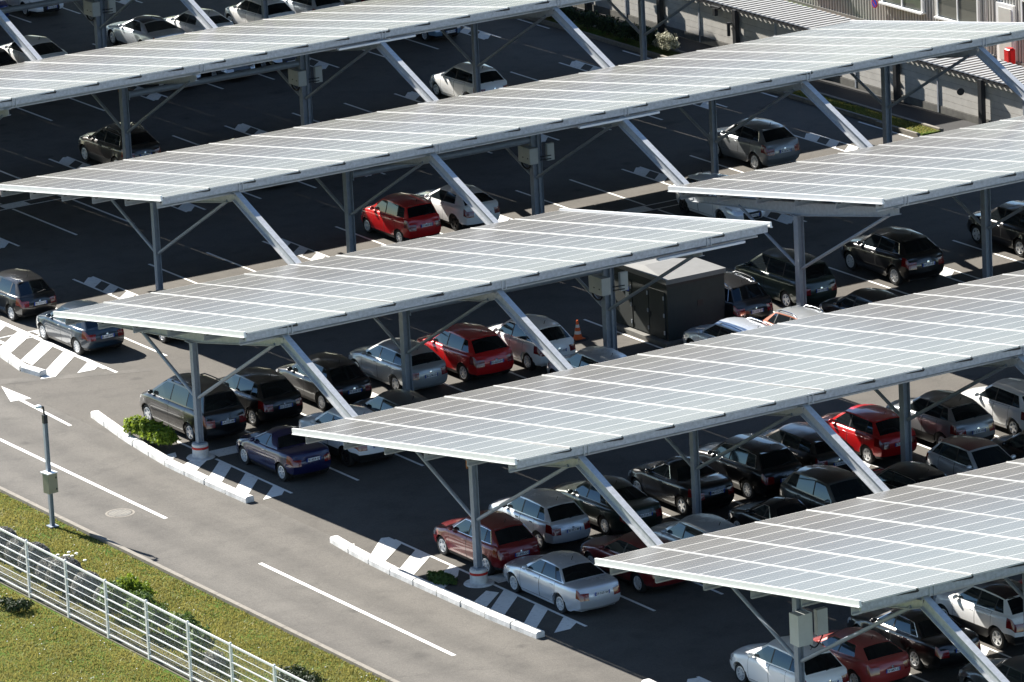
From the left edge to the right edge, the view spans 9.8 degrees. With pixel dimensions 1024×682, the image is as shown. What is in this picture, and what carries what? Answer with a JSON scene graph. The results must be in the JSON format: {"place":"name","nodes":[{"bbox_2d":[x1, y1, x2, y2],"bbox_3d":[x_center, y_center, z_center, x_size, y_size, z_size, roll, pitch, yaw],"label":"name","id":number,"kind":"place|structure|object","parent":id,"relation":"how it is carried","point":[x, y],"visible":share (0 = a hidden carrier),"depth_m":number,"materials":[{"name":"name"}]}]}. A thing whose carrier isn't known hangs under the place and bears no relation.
{"place":"outdoors","nodes":[
{"label":"outdoors","id":0,"kind":"place"},
{"bbox_2d":[0,492,385,681],"bbox_3d":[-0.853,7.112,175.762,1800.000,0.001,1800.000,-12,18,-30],"label":"ground","id":1,"kind":"structure","parent":0,"point":[118,645],"depth_m":172.55,"materials":[{"name":"green plant"}]},
{"bbox_2d":[0,595,34,612],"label":"shrub","id":2,"kind":"object","parent":1,"relation":"on","point":[11,603],"visible":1,"depth_m":175.18,"materials":[{"name":"green plant"}]},
{"bbox_2d":[17,541,51,570],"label":"shrub","id":3,"kind":"object","parent":1,"relation":"on","point":[37,559],"visible":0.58,"depth_m":178.18,"materials":[{"name":"grey plant"}]},
{"bbox_2d":[35,405,58,527],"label":"camera pole","id":4,"kind":"object","parent":1,"relation":"on","point":[50,482],"visible":1,"depth_m":182.67,"materials":[{"name":"metal"}]},
{"bbox_2d":[45,555,82,590],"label":"shrub","id":5,"kind":"object","parent":1,"relation":"on","point":[71,560],"visible":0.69,"depth_m":176.36,"materials":[{"name":"grey plant"}]},
{"bbox_2d":[70,570,102,600],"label":"shrub","id":6,"kind":"object","parent":1,"relation":"on","point":[88,585],"visible":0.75,"depth_m":175.47,"materials":[{"name":"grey plant"}]},
{"bbox_2d":[96,580,127,615],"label":"shrub","id":7,"kind":"object","parent":1,"relation":"on","point":[115,598],"visible":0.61,"depth_m":173.91,"materials":[{"name":"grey plant"}]},
{"bbox_2d":[0,567,224,681],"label":"gravel strip","id":8,"kind":"object","parent":1,"relation":"on","point":[113,639],"visible":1,"depth_m":173.43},
{"bbox_2d":[121,588,170,632],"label":"shrub","id":9,"kind":"object","parent":1,"relation":"on","point":[142,594],"visible":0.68,"depth_m":172.19,"materials":[{"name":"green plant"}]},
{"bbox_2d":[0,528,305,681],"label":"fence","id":10,"kind":"object","parent":1,"relation":"on","point":[147,632],"visible":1,"depth_m":171.02,"materials":[{"name":"white metal"}]},
{"bbox_2d":[0,486,399,681],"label":"road kerb","id":11,"kind":"structure","parent":1,"relation":"on","point":[235,604],"depth_m":176.34,"materials":[{"name":"concrete"}]},
{"bbox_2d":[276,664,328,681],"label":"shrub","id":12,"kind":"object","parent":1,"relation":"on","point":[298,671],"visible":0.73,"depth_m":167.19,"materials":[{"name":"green plant"}]},
{"bbox_2d":[0,90,936,681],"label":"grass","id":13,"kind":"structure","parent":1,"relation":"on","point":[220,630],"depth_m":172.78,"materials":[{"name":"plant"}]},
{"bbox_2d":[116,573,156,597],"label":"shrub","id":14,"kind":"object","parent":13,"relation":"on","point":[133,583],"visible":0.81,"depth_m":175.22,"materials":[{"name":"green plant"}]},
{"bbox_2d":[164,611,215,654],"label":"shrub","id":15,"kind":"object","parent":13,"relation":"on","point":[191,619],"visible":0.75,"depth_m":170.17,"materials":[{"name":"green plant"}]},
{"bbox_2d":[574,0,1023,123],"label":"panel wall","id":16,"kind":"structure","parent":1,"relation":"on","point":[697,21],"depth_m":233.11,"materials":[{"name":"concrete"}]},
{"bbox_2d":[0,368,643,681],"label":"road","id":17,"kind":"structure","parent":0,"point":[215,540],"depth_m":178.68,"materials":[{"name":"asphalt"}]},
{"bbox_2d":[0,387,455,655],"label":"road markings","id":18,"kind":"object","parent":17,"relation":"on","point":[13,395],"visible":1,"depth_m":184.86,"materials":[{"name":"paint"}]},
{"bbox_2d":[0,0,1023,681],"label":"parking ground","id":19,"kind":"structure","parent":0,"point":[686,630],"depth_m":212.84,"materials":[{"name":"asphalt"}]},
{"bbox_2d":[0,269,56,320],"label":"parked car","id":20,"kind":"object","parent":19,"relation":"on","point":[25,293],"visible":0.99,"depth_m":206.38,"materials":[{"name":"black paint"}]},
{"bbox_2d":[0,35,67,62],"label":"parked car","id":21,"kind":"object","parent":19,"relation":"on","point":[44,47],"visible":0.31,"depth_m":242.73,"materials":[{"name":"white paint"}]},
{"bbox_2d":[5,0,63,15],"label":"parked car","id":22,"kind":"object","parent":19,"relation":"on","point":[56,7],"visible":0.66,"depth_m":253.60,"materials":[{"name":"white paint"}]},
{"bbox_2d":[36,300,123,354],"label":"parked car","id":23,"kind":"object","parent":19,"relation":"on","point":[82,337],"visible":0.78,"depth_m":201.93,"materials":[{"name":"paint"}]},
{"bbox_2d":[78,122,160,163],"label":"parked car","id":24,"kind":"object","parent":19,"relation":"on","point":[103,144],"visible":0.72,"depth_m":226.49,"materials":[{"name":"brown paint"}]},
{"bbox_2d":[0,0,267,60],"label":"solar canopy","id":25,"kind":"object","parent":19,"relation":"on","point":[99,23],"visible":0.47,"depth_m":239.37,"materials":[{"name":"grey metal"}]},
{"bbox_2d":[83,0,115,20],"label":"inverter cabinet","id":26,"kind":"object","parent":25,"relation":"attached to","point":[91,8],"visible":1,"depth_m":241.46,"materials":[{"name":"grey plastic"}]},
{"bbox_2d":[106,15,185,44],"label":"parked car","id":27,"kind":"object","parent":19,"relation":"on","point":[142,28],"visible":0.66,"depth_m":246.06,"materials":[{"name":"silver metal"}]},
{"bbox_2d":[123,414,181,445],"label":"shrub","id":28,"kind":"object","parent":19,"relation":"on","point":[152,431],"visible":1,"depth_m":190.72,"materials":[{"name":"green plant"}]},
{"bbox_2d":[139,373,246,441],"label":"parked car","id":29,"kind":"object","parent":19,"relation":"on","point":[169,402],"visible":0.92,"depth_m":191.19,"materials":[{"name":"black paint"}]},
{"bbox_2d":[163,8,233,32],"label":"parked car","id":30,"kind":"object","parent":19,"relation":"on","point":[187,21],"visible":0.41,"depth_m":246.52,"materials":[{"name":"white paint"}]},
{"bbox_2d":[215,367,302,425],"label":"parked car","id":31,"kind":"object","parent":19,"relation":"on","point":[265,394],"visible":0.67,"depth_m":192.52,"materials":[{"name":"black paint"}]},
{"bbox_2d":[224,0,294,24],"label":"parked car","id":32,"kind":"object","parent":19,"relation":"on","point":[244,11],"visible":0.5,"depth_m":248.08,"materials":[{"name":"white paint"}]},
{"bbox_2d":[236,425,330,480],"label":"parked car","id":33,"kind":"object","parent":19,"relation":"on","point":[284,452],"visible":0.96,"depth_m":186.82,"materials":[{"name":"blue paint"}]},
{"bbox_2d":[283,0,343,13],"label":"parked car","id":34,"kind":"object","parent":19,"relation":"on","point":[297,6],"visible":0.25,"depth_m":248.83,"materials":[{"name":"silver metal"}]},
{"bbox_2d":[276,352,371,410],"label":"parked car","id":35,"kind":"object","parent":19,"relation":"on","point":[348,379],"visible":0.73,"depth_m":193.94,"materials":[{"name":"black paint"}]},
{"bbox_2d":[298,404,394,466],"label":"parked car","id":36,"kind":"object","parent":19,"relation":"on","point":[360,454],"visible":0.3,"depth_m":188.06,"materials":[{"name":"white paint"}]},
{"bbox_2d":[0,0,695,158],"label":"solar canopy","id":37,"kind":"object","parent":19,"relation":"on","point":[179,62],"visible":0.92,"depth_m":224.49,"materials":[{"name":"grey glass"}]},
{"bbox_2d":[288,65,322,90],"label":"inverter cabinet","id":38,"kind":"object","parent":37,"relation":"attached to","point":[296,76],"visible":1,"depth_m":227.74,"materials":[{"name":"grey plastic"}]},
{"bbox_2d":[0,320,710,681],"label":"island hatching","id":39,"kind":"object","parent":19,"relation":"on","point":[384,548],"visible":0.98,"depth_m":180.25,"materials":[{"name":"paint"}]},
{"bbox_2d":[425,570,457,585],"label":"shrub","id":40,"kind":"object","parent":39,"relation":"on","point":[441,577],"visible":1,"depth_m":175.88,"materials":[{"name":"green plant"}]},
{"bbox_2d":[352,389,427,411],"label":"parked car","id":41,"kind":"object","parent":19,"relation":"on","point":[390,399],"visible":0.16,"depth_m":190.19,"materials":[{"name":"grey paint"}]},
{"bbox_2d":[348,338,447,389],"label":"parked car","id":42,"kind":"object","parent":19,"relation":"on","point":[381,361],"visible":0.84,"depth_m":195.52,"materials":[{"name":"paint"}]},
{"bbox_2d":[361,193,440,242],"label":"parked car","id":43,"kind":"object","parent":19,"relation":"on","point":[400,217],"visible":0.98,"depth_m":213.92,"materials":[{"name":"red paint"}]},
{"bbox_2d":[53,208,771,460],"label":"solar canopy","id":44,"kind":"object","parent":19,"relation":"on","point":[271,308],"visible":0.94,"depth_m":190.90,"materials":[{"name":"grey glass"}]},
{"bbox_2d":[588,271,627,300],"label":"inverter cabinet","id":45,"kind":"object","parent":44,"relation":"attached to","point":[599,284],"visible":1,"depth_m":196.41,"materials":[{"name":"grey plastic"}]},
{"bbox_2d":[416,184,499,230],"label":"parked car","id":46,"kind":"object","parent":19,"relation":"on","point":[454,209],"visible":0.54,"depth_m":215.45,"materials":[{"name":"white paint"}]},
{"bbox_2d":[415,323,513,381],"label":"parked car","id":47,"kind":"object","parent":19,"relation":"on","point":[467,351],"visible":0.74,"depth_m":196.36,"materials":[{"name":"red paint"}]},
{"bbox_2d":[429,62,507,96],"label":"parked car","id":48,"kind":"object","parent":19,"relation":"on","point":[455,80],"visible":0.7,"depth_m":234.23,"materials":[{"name":"white paint"}]},
{"bbox_2d":[433,510,539,574],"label":"parked car","id":49,"kind":"object","parent":19,"relation":"on","point":[506,538],"visible":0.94,"depth_m":176.45,"materials":[{"name":"paint"}]},
{"bbox_2d":[0,0,1011,657],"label":"hatched strips","id":50,"kind":"object","parent":19,"relation":"on","point":[302,250],"visible":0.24,"depth_m":222.46,"materials":[{"name":"paint"}]},
{"bbox_2d":[0,20,1023,289],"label":"solar canopy","id":51,"kind":"object","parent":19,"relation":"on","point":[222,174],"visible":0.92,"depth_m":211.54,"materials":[{"name":"grey glass"}]},
{"bbox_2d":[518,142,554,168],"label":"inverter cabinet","id":52,"kind":"object","parent":51,"relation":"attached to","point":[527,154],"visible":1,"depth_m":214.06,"materials":[{"name":"grey plastic"}]},
{"bbox_2d":[0,7,1023,681],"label":"bay lines","id":53,"kind":"object","parent":19,"relation":"on","point":[500,577],"visible":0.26,"depth_m":215.20,"materials":[{"name":"paint"}]},
{"bbox_2d":[511,621,544,638],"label":"kerb block","id":54,"kind":"structure","parent":19,"relation":"on","point":[527,629],"depth_m":170.85,"materials":[{"name":"white paint"}]},
{"bbox_2d":[487,314,575,369],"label":"parked car","id":55,"kind":"object","parent":19,"relation":"on","point":[516,339],"visible":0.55,"depth_m":197.38,"materials":[{"name":"white paint"}]},
{"bbox_2d":[488,488,590,549],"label":"parked car","id":56,"kind":"object","parent":19,"relation":"on","point":[546,517],"visible":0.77,"depth_m":178.39,"materials":[{"name":"silver metal"}]},
{"bbox_2d":[503,550,619,613],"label":"parked car","id":57,"kind":"object","parent":19,"relation":"on","point":[567,581],"visible":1,"depth_m":172.73,"materials":[{"name":"silver metal"}]},
{"bbox_2d":[546,346,626,373],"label":"parked car","id":58,"kind":"object","parent":19,"relation":"on","point":[589,355],"visible":0.19,"depth_m":193.91,"materials":[{"name":"silver metal"}]},
{"bbox_2d":[552,475,662,534],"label":"parked car","id":59,"kind":"object","parent":19,"relation":"on","point":[589,500],"visible":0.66,"depth_m":179.69,"materials":[{"name":"black paint"}]},
{"bbox_2d":[580,531,688,592],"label":"parked car","id":60,"kind":"object","parent":19,"relation":"on","point":[604,546],"visible":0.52,"depth_m":174.72,"materials":[{"name":"red paint"}]},
{"bbox_2d":[292,270,1023,587],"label":"solar canopy","id":61,"kind":"object","parent":19,"relation":"on","point":[568,418],"visible":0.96,"depth_m":177.37,"materials":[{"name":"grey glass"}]},
{"bbox_2d":[614,257,725,347],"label":"transformer hut","id":62,"kind":"object","parent":19,"relation":"on","point":[669,309],"visible":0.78,"depth_m":199.87,"materials":[{"name":"concrete"}]},
{"bbox_2d":[614,274,633,326],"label":"door","id":63,"kind":"structure","parent":62,"relation":"in","point":[624,312],"depth_m":201.37,"materials":[{"name":"metal"}]},
{"bbox_2d":[632,281,649,332],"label":"door","id":64,"kind":"structure","parent":62,"relation":"in","point":[641,315],"depth_m":200.44,"materials":[{"name":"metal"}]},
{"bbox_2d":[648,287,666,338],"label":"door","id":65,"kind":"structure","parent":62,"relation":"in","point":[657,312],"depth_m":199.61,"materials":[{"name":"metal"}]},
{"bbox_2d":[627,455,733,515],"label":"parked car","id":66,"kind":"object","parent":19,"relation":"on","point":[668,481],"visible":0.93,"depth_m":181.41,"materials":[{"name":"black paint"}]},
{"bbox_2d":[650,513,735,541],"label":"parked car","id":67,"kind":"object","parent":19,"relation":"on","point":[692,525],"visible":0.25,"depth_m":175.85,"materials":[{"name":"silver metal"}]},
{"bbox_2d":[676,170,764,220],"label":"parked car","id":68,"kind":"object","parent":19,"relation":"on","point":[711,210],"visible":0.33,"depth_m":214.80,"materials":[{"name":"white paint"}]},
{"bbox_2d":[683,317,768,343],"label":"parked car","id":69,"kind":"object","parent":19,"relation":"on","point":[726,326],"visible":0.36,"depth_m":196.78,"materials":[{"name":"silver metal"}]},
{"bbox_2d":[525,18,943,136],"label":"bed kerb","id":70,"kind":"structure","parent":19,"relation":"on","point":[877,122],"depth_m":231.80,"materials":[{"name":"concrete"}]},
{"bbox_2d":[545,16,940,135],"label":"bed soil","id":71,"kind":"structure","parent":19,"relation":"on","point":[630,41],"depth_m":242.24,"materials":[{"name":"green soil"}]},
{"bbox_2d":[575,9,599,28],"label":"shrub","id":72,"kind":"object","parent":71,"relation":"on","point":[585,18],"visible":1,"depth_m":245.35,"materials":[{"name":"green plant"}]},
{"bbox_2d":[593,14,619,34],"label":"shrub","id":73,"kind":"object","parent":71,"relation":"on","point":[605,23],"visible":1,"depth_m":244.19,"materials":[{"name":"green plant"}]},
{"bbox_2d":[611,20,636,40],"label":"shrub","id":74,"kind":"object","parent":71,"relation":"on","point":[625,28],"visible":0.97,"depth_m":242.90,"materials":[{"name":"green plant"}]},
{"bbox_2d":[652,30,679,51],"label":"shrub","id":75,"kind":"object","parent":71,"relation":"on","point":[666,40],"visible":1,"depth_m":240.55,"materials":[{"name":"white plant"}]},
{"bbox_2d":[724,270,772,322],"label":"parked car","id":76,"kind":"object","parent":19,"relation":"on","point":[746,297],"visible":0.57,"depth_m":200.41,"materials":[{"name":"black paint"}]},
{"bbox_2d":[699,434,802,499],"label":"parked car","id":77,"kind":"object","parent":19,"relation":"on","point":[762,465],"visible":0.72,"depth_m":182.19,"materials":[{"name":"black paint"}]},
{"bbox_2d":[707,118,799,169],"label":"parked car","id":78,"kind":"object","parent":19,"relation":"on","point":[758,143],"visible":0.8,"depth_m":221.87,"materials":[{"name":"paint"}]},
{"bbox_2d":[727,496,809,526],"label":"parked car","id":79,"kind":"object","parent":19,"relation":"on","point":[747,513],"visible":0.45,"depth_m":177.72,"materials":[{"name":"black paint"}]},
{"bbox_2d":[733,248,836,307],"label":"parked car","id":80,"kind":"object","parent":19,"relation":"on","point":[771,272],"visible":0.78,"depth_m":203.08,"materials":[{"name":"green paint"}]},
{"bbox_2d":[730,636,848,681],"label":"parked car","id":81,"kind":"object","parent":19,"relation":"on","point":[772,661],"visible":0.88,"depth_m":164.21,"materials":[{"name":"white paint"}]},
{"bbox_2d":[762,304,824,325],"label":"parked car","id":82,"kind":"object","parent":19,"relation":"on","point":[786,314],"visible":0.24,"depth_m":197.21,"materials":[{"name":"white paint"}]},
{"bbox_2d":[752,422,854,471],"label":"parked car","id":83,"kind":"object","parent":19,"relation":"on","point":[805,443],"visible":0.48,"depth_m":183.65,"materials":[{"name":"brown paint"}]},
{"bbox_2d":[594,458,1023,681],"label":"solar canopy","id":84,"kind":"object","parent":19,"relation":"on","point":[904,549],"visible":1,"depth_m":162.02,"materials":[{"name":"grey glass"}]},
{"bbox_2d":[789,606,827,647],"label":"junction box","id":85,"kind":"object","parent":84,"relation":"attached to","point":[801,627],"visible":1,"depth_m":160.70,"materials":[{"name":"grey plastic"}]},
{"bbox_2d":[779,462,873,508],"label":"parked car","id":86,"kind":"object","parent":19,"relation":"on","point":[811,486],"visible":0.38,"depth_m":178.91,"materials":[{"name":"grey paint"}]},
{"bbox_2d":[668,116,1023,306],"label":"solar canopy","id":87,"kind":"object","parent":19,"relation":"on","point":[889,179],"visible":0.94,"depth_m":201.64,"materials":[{"name":"grey glass"}]},
{"bbox_2d":[818,288,898,312],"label":"parked car","id":88,"kind":"object","parent":19,"relation":"on","point":[860,297],"visible":0.25,"depth_m":199.36,"materials":[{"name":"black paint"}]},
{"bbox_2d":[813,627,910,681],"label":"parked car","id":89,"kind":"object","parent":19,"relation":"on","point":[870,656],"visible":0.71,"depth_m":164.66,"materials":[{"name":"paint"}]},
{"bbox_2d":[821,404,916,463],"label":"parked car","id":90,"kind":"object","parent":19,"relation":"on","point":[871,432],"visible":0.58,"depth_m":185.35,"materials":[{"name":"red paint"}]},
{"bbox_2d":[840,226,943,284],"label":"parked car","id":91,"kind":"object","parent":19,"relation":"on","point":[899,255],"visible":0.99,"depth_m":205.40,"materials":[{"name":"black paint"}]},
{"bbox_2d":[872,461,946,489],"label":"parked car","id":92,"kind":"object","parent":19,"relation":"on","point":[899,474],"visible":0.25,"depth_m":179.69,"materials":[{"name":"black paint"}]},
{"bbox_2d":[847,607,980,669],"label":"parked car","id":93,"kind":"object","parent":19,"relation":"on","point":[920,638],"visible":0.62,"depth_m":166.19,"materials":[{"name":"black paint"}]},
{"bbox_2d":[885,390,994,443],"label":"parked car","id":94,"kind":"object","parent":19,"relation":"on","point":[959,413],"visible":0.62,"depth_m":185.97,"materials":[{"name":"paint"}]},
{"bbox_2d":[926,432,1015,475],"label":"parked car","id":95,"kind":"object","parent":19,"relation":"on","point":[954,455],"visible":0.41,"depth_m":181.84,"materials":[{"name":"black metal"}]},
{"bbox_2d":[933,578,1023,648],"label":"parked car","id":96,"kind":"object","parent":19,"relation":"on","point":[994,609],"visible":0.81,"depth_m":167.84,"materials":[{"name":"white paint"}]},
{"bbox_2d":[958,655,1023,681],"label":"parked car","id":97,"kind":"object","parent":19,"relation":"on","point":[1011,669],"visible":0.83,"depth_m":162.58,"materials":[{"name":"grey paint"}]},
{"bbox_2d":[961,378,1023,434],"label":"parked car","id":98,"kind":"object","parent":19,"relation":"on","point":[1001,401],"visible":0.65,"depth_m":187.70,"materials":[{"name":"white paint"}]},
{"bbox_2d":[966,200,1023,256],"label":"parked car","id":99,"kind":"object","parent":19,"relation":"on","point":[1009,232],"visible":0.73,"depth_m":208.68,"materials":[{"name":"black paint"}]},
{"bbox_2d":[991,430,1023,459],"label":"parked car","id":100,"kind":"object","parent":19,"relation":"on","point":[1012,444],"visible":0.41,"depth_m":183.08,"materials":[{"name":"black paint"}]},
{"bbox_2d":[573,5,978,131],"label":"walkway","id":101,"kind":"structure","parent":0,"point":[910,111],"depth_m":231.51,"materials":[{"name":"concrete"}]},
{"bbox_2d":[584,0,1023,124],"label":"pergola","id":102,"kind":"object","parent":101,"relation":"on","point":[796,15],"visible":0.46,"depth_m":236.91,"materials":[{"name":"grey metal"}]},
{"bbox_2d":[786,0,1023,66],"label":"office building","id":103,"kind":"structure","parent":0,"point":[960,10],"depth_m":240.12,"materials":[{"name":"concrete"}]},
{"bbox_2d":[878,0,925,14],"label":"window","id":104,"kind":"structure","parent":103,"relation":"in","point":[912,5],"depth_m":241.83,"materials":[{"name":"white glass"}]},
{"bbox_2d":[934,0,979,21],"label":"window","id":105,"kind":"structure","parent":103,"relation":"in","point":[957,10],"depth_m":238.90,"materials":[{"name":"white glass"}]},
{"bbox_2d":[996,1,1015,61],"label":"door","id":106,"kind":"structure","parent":103,"relation":"in","point":[1005,12],"depth_m":236.29,"materials":[{"name":"white plastic"}]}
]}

